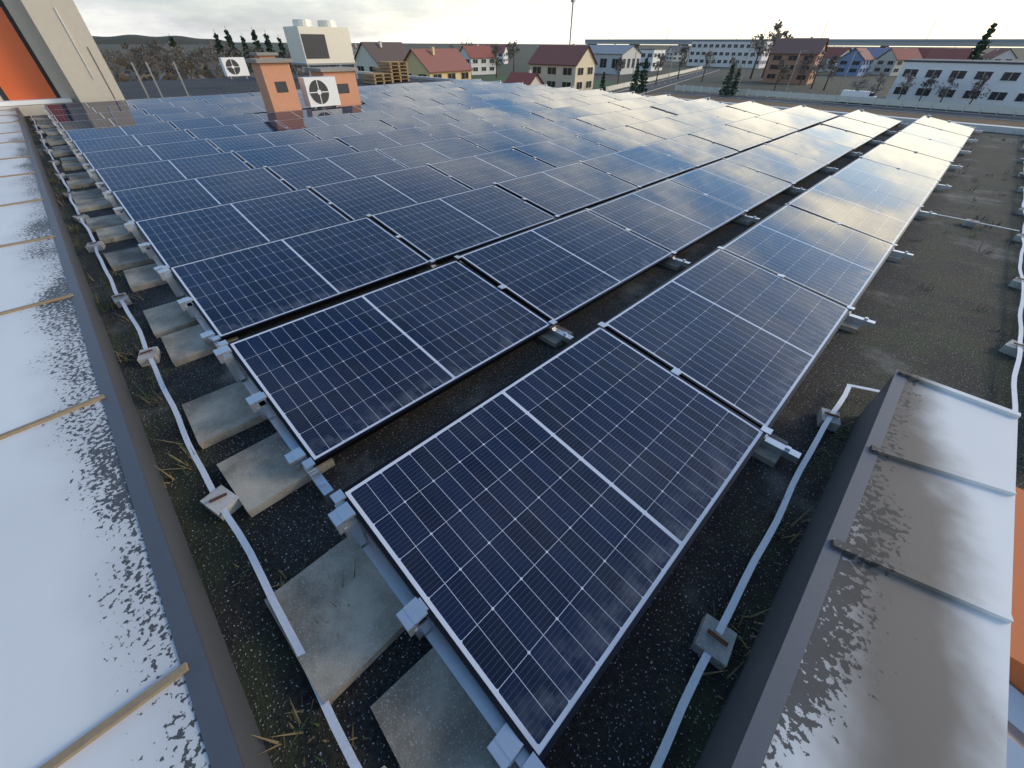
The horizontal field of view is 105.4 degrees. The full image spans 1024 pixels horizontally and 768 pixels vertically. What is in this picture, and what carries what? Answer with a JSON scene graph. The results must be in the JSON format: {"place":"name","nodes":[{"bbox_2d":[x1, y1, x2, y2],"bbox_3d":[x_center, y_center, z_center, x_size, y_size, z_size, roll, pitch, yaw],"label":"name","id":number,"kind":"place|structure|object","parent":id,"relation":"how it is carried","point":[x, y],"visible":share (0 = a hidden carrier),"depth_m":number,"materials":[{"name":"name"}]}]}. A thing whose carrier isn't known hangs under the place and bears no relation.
{"place":"outdoors","nodes":[
{"label":"outdoors","id":0,"kind":"place"},
{"bbox_2d":[92,35,235,44],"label":"distant hill","id":1,"kind":"structure","parent":0,"point":[140,39],"depth_m":1525.90,"materials":[{"name":"green plant"}]},
{"bbox_2d":[460,45,495,74],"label":"house","id":2,"kind":"structure","parent":0,"point":[477,57],"depth_m":162.13,"materials":[{"name":"paint"}]},
{"bbox_2d":[485,44,508,63],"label":"house","id":3,"kind":"structure","parent":0,"point":[503,50],"depth_m":248.53,"materials":[{"name":"paint"}]},
{"bbox_2d":[73,0,1023,47],"label":"sky","id":4,"kind":"structure","parent":0,"point":[404,21],"materials":[{"name":"white"}]},
{"bbox_2d":[96,42,1023,121],"bbox_3d":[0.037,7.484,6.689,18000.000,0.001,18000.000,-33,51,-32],"label":"terrain","id":5,"kind":"structure","parent":0,"point":[522,58],"depth_m":164.44,"materials":[{"name":"green plant"}]},
{"bbox_2d":[352,44,357,54],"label":"house","id":6,"kind":"structure","parent":5,"relation":"on","point":[354,47],"depth_m":169.84,"materials":[{"name":"paint"}]},
{"bbox_2d":[352,41,408,71],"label":"house","id":7,"kind":"structure","parent":5,"relation":"on","point":[369,56],"depth_m":115.02,"materials":[{"name":"tile"}]},
{"bbox_2d":[400,47,473,79],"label":"yellow house","id":8,"kind":"structure","parent":5,"relation":"on","point":[450,63],"depth_m":87.37,"materials":[{"name":"tile"}]},
{"bbox_2d":[504,70,543,84],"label":"house","id":9,"kind":"structure","parent":5,"relation":"on","point":[529,78],"depth_m":93.55,"materials":[{"name":"tile"}]},
{"bbox_2d":[99,19,997,109],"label":"trees","id":10,"kind":"object","parent":5,"relation":"on","point":[162,67],"visible":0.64,"depth_m":118.72,"materials":[{"name":"green plant"}]},
{"bbox_2d":[471,75,648,89],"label":"lawn grass","id":11,"kind":"structure","parent":5,"relation":"on","point":[503,78],"depth_m":139.16,"materials":[{"name":"green plant"}]},
{"bbox_2d":[527,44,597,89],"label":"yellow house","id":12,"kind":"structure","parent":5,"relation":"on","point":[557,66],"depth_m":99.12,"materials":[{"name":"paint"}]},
{"bbox_2d":[639,49,665,70],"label":"house","id":13,"kind":"structure","parent":5,"relation":"on","point":[652,54],"depth_m":190.90,"materials":[{"name":"grey paint"}]},
{"bbox_2d":[606,66,702,91],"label":"road fence","id":14,"kind":"object","parent":5,"relation":"on","point":[619,86],"visible":0.82,"depth_m":140.09,"materials":[{"name":"beige"}]},
{"bbox_2d":[687,41,771,67],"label":"long white block","id":15,"kind":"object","parent":5,"relation":"on","point":[724,52],"visible":0.75,"depth_m":227.13,"materials":[{"name":"grey paint"}]},
{"bbox_2d":[538,0,960,94],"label":"masts and lamps","id":16,"kind":"object","parent":5,"relation":"on","point":[572,1],"visible":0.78,"depth_m":113.36,"materials":[{"name":"grey metal"}]},
{"bbox_2d":[762,37,828,84],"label":"apartment building","id":17,"kind":"structure","parent":5,"relation":"on","point":[788,48],"depth_m":131.51,"materials":[{"name":"brick"}]},
{"bbox_2d":[585,21,1023,56],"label":"highway bridge","id":18,"kind":"structure","parent":5,"relation":"on","point":[883,43],"depth_m":260.42,"materials":[{"name":"concrete"}]},
{"bbox_2d":[675,84,1023,115],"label":"road fence","id":19,"kind":"object","parent":5,"relation":"on","point":[939,105],"visible":0.89,"depth_m":86.46,"materials":[{"name":"beige"}]},
{"bbox_2d":[840,90,876,104],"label":"delivery van","id":20,"kind":"object","parent":5,"relation":"on","point":[855,93],"visible":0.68,"depth_m":88.13,"materials":[{"name":"white metal"}]},
{"bbox_2d":[886,59,1023,111],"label":"building","id":21,"kind":"structure","parent":5,"relation":"on","point":[1005,83],"depth_m":81.85,"materials":[{"name":"grey"}]},
{"bbox_2d":[590,44,642,74],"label":"grey warehouse","id":22,"kind":"structure","parent":0,"point":[607,57],"depth_m":170.16,"materials":[{"name":"tile"}]},
{"bbox_2d":[614,69,717,94],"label":"road","id":23,"kind":"structure","parent":0,"point":[662,83],"depth_m":139.52,"materials":[{"name":"grey asphalt"}]},
{"bbox_2d":[666,45,688,60],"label":"apartment building","id":24,"kind":"structure","parent":0,"point":[677,55],"depth_m":302.15,"materials":[{"name":"paint"}]},
{"bbox_2d":[645,93,1023,126],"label":"coping","id":25,"kind":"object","parent":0,"point":[958,119],"depth_m":77.86,"materials":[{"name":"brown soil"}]},
{"bbox_2d":[818,47,851,71],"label":"house","id":26,"kind":"structure","parent":0,"point":[831,51],"depth_m":192.03,"materials":[{"name":"tile"}]},
{"bbox_2d":[659,91,1023,121],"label":"road","id":27,"kind":"structure","parent":0,"point":[961,114],"depth_m":83.95,"materials":[{"name":"grey asphalt"}]},
{"bbox_2d":[834,47,873,75],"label":"house","id":28,"kind":"structure","parent":0,"point":[861,62],"depth_m":169.49,"materials":[{"name":"paint"}]},
{"bbox_2d":[867,47,890,71],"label":"house","id":29,"kind":"structure","parent":0,"point":[875,53],"depth_m":190.62,"materials":[{"name":"tile"}]},
{"bbox_2d":[871,47,922,75],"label":"house","id":30,"kind":"structure","parent":0,"point":[890,62],"depth_m":171.98,"materials":[{"name":"paint"}]},
{"bbox_2d":[918,47,934,58],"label":"house","id":31,"kind":"structure","parent":0,"point":[924,52],"depth_m":194.36,"materials":[{"name":"tile"}]},
{"bbox_2d":[925,48,972,59],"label":"house","id":32,"kind":"structure","parent":0,"point":[945,53],"depth_m":172.73,"materials":[{"name":"tile"}]},
{"bbox_2d":[982,48,1016,60],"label":"house","id":33,"kind":"structure","parent":0,"point":[1002,54],"depth_m":206.56,"materials":[{"name":"paint"}]},
{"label":"building walls","id":34,"kind":"object","parent":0,"visible":0},
{"bbox_2d":[24,73,1023,767],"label":"roof slab","id":35,"kind":"structure","parent":34,"relation":"on","point":[944,331],"depth_m":2.02,"materials":[{"name":"black asphalt"}]},
{"bbox_2d":[0,0,124,115],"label":"stair house","id":36,"kind":"structure","parent":35,"relation":"on","point":[50,53],"depth_m":10.93,"materials":[{"name":"beige paint"}]},
{"bbox_2d":[0,107,272,767],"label":"parapet","id":37,"kind":"structure","parent":35,"relation":"on","point":[106,610],"depth_m":1.44,"materials":[{"name":"paint"}]},
{"bbox_2d":[0,109,188,767],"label":"parapet seams","id":38,"kind":"object","parent":37,"relation":"on","point":[86,739],"visible":0.86,"depth_m":1.14,"materials":[{"name":"grey metal"}]},
{"bbox_2d":[130,61,190,99],"bbox_3d":[-12.001,-9.549,13.495,2.320,2.419,1.755,-33,51,-32],"label":"lightning rod","id":39,"kind":"object","parent":35,"relation":"on","point":[155,81],"visible":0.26,"depth_m":13.62,"materials":[{"name":"grey metal"}]},
{"bbox_2d":[218,57,249,78],"bbox_3d":[-12.578,-14.343,17.710,0.950,0.750,0.371,-33,51,-32],"label":"ac unit","id":40,"kind":"object","parent":35,"relation":"on","point":[234,66],"visible":1,"depth_m":17.56,"materials":[{"name":"white metal"}]},
{"bbox_2d":[249,52,277,57],"bbox_3d":[-8.144,-10.336,13.217,0.660,1.370,0.660,-33,51,-32],"label":"chimney","id":41,"kind":"object","parent":35,"relation":"on","point":[264,54],"visible":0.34,"depth_m":12.68,"materials":[{"name":"concrete"}]},
{"bbox_2d":[245,58,301,112],"bbox_3d":[-6.035,-7.561,10.094,0.860,1.320,0.760,-33,51,-32],"label":"chimney","id":42,"kind":"object","parent":35,"relation":"on","point":[276,83],"visible":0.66,"depth_m":9.81,"materials":[{"name":"concrete"}]},
{"bbox_2d":[116,74,439,99],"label":"roof parapet","id":43,"kind":"structure","parent":35,"relation":"on","point":[129,90],"depth_m":18.68,"materials":[{"name":"grey concrete"}]},
{"bbox_2d":[298,76,340,108],"bbox_3d":[-5.181,-7.866,10.570,0.850,0.720,0.351,-33,51,-32],"label":"ac unit","id":44,"kind":"object","parent":35,"relation":"on","point":[318,91],"visible":0.92,"depth_m":10.42,"materials":[{"name":"white metal"}]},
{"bbox_2d":[283,19,357,78],"bbox_3d":[-10.723,-18.743,21.939,2.900,2.530,2.000,-33,51,-32],"label":"hvac unit","id":45,"kind":"object","parent":35,"relation":"on","point":[326,42],"visible":0.84,"depth_m":21.20,"materials":[{"name":"beige metal"}]},
{"bbox_2d":[305,66,360,108],"bbox_3d":[-5.147,-8.609,11.475,1.110,1.090,0.960,-33,51,-32],"label":"chimney","id":46,"kind":"object","parent":35,"relation":"on","point":[346,84],"visible":0.57,"depth_m":11.18,"materials":[{"name":"concrete"}]},
{"bbox_2d":[362,61,409,83],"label":"pallet stacks","id":47,"kind":"object","parent":35,"relation":"on","point":[391,72],"visible":1,"depth_m":20.96,"materials":[{"name":"brown wood"}]},
{"bbox_2d":[29,118,840,767],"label":"conductor holders","id":48,"kind":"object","parent":35,"relation":"on","point":[699,646],"depth_m":1.78,"materials":[{"name":"grey concrete"}]},
{"bbox_2d":[32,117,839,646],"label":"lightning strip clips","id":49,"kind":"object","parent":48,"relation":"on","point":[714,635],"visible":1,"depth_m":1.78,"materials":[{"name":"grey metal"}]},
{"bbox_2d":[30,114,850,767],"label":"lightning strip","id":50,"kind":"object","parent":48,"relation":"on","point":[666,740],"visible":0.99,"depth_m":1.54,"materials":[{"name":"metal"}]},
{"bbox_2d":[32,115,971,767],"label":"concrete ballast blocks","id":51,"kind":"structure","parent":35,"relation":"on","point":[426,711],"depth_m":1.50,"materials":[{"name":"concrete"}]},
{"bbox_2d":[41,79,982,767],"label":"mounting rails","id":52,"kind":"object","parent":51,"relation":"on","point":[505,747],"visible":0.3,"depth_m":1.88,"materials":[{"name":"metal"}]},
{"bbox_2d":[45,79,974,761],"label":"solar panels","id":53,"kind":"object","parent":52,"relation":"on","point":[533,531],"visible":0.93,"depth_m":3.02,"materials":[{"name":"blue glass"}]},
{"bbox_2d":[31,129,1023,767],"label":"roof weeds","id":54,"kind":"object","parent":35,"relation":"on","point":[293,711],"visible":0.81,"depth_m":1.91,"materials":[{"name":"green plant"}]},
{"bbox_2d":[357,71,1023,134],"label":"parapet","id":55,"kind":"structure","parent":35,"relation":"on","point":[998,129],"depth_m":10.69,"materials":[{"name":"grey concrete"}]},
{"bbox_2d":[695,369,1020,767],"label":"parapet","id":56,"kind":"structure","parent":35,"relation":"on","point":[882,638],"depth_m":1.20,"materials":[{"name":"paint"}]},
{"bbox_2d":[962,219,979,227],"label":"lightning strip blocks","id":57,"kind":"object","parent":35,"relation":"on","point":[969,223],"depth_m":4.68,"materials":[{"name":"grey concrete"}]},
{"bbox_2d":[936,214,1019,230],"bbox_3d":[5.533,-1.955,4.691,0.033,0.009,0.821,-30,50,-30],"label":"lightning conductor cable","id":58,"kind":"object","parent":57,"relation":"on","point":[981,223],"visible":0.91,"depth_m":4.61,"materials":[{"name":"metal"}]},
{"bbox_2d":[998,138,1023,357],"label":"conductor holders","id":59,"kind":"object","parent":35,"relation":"on","point":[1009,348],"depth_m":3.50,"materials":[{"name":"grey concrete"}]},
{"bbox_2d":[847,168,1023,411],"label":"lightning strip","id":60,"kind":"object","parent":59,"relation":"on","point":[1016,368],"visible":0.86,"depth_m":2.72,"materials":[{"name":"metal"}]},
{"bbox_2d":[1006,681,1023,767],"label":"corrugated sheet","id":61,"kind":"object","parent":35,"relation":"on","point":[1015,744],"depth_m":1.22,"materials":[{"name":"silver metal"}]},
{"bbox_2d":[1009,487,1023,691],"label":"wall","id":62,"kind":"structure","parent":35,"relation":"on","point":[1016,673],"depth_m":1.37,"materials":[{"name":"orange paint"}]}
]}

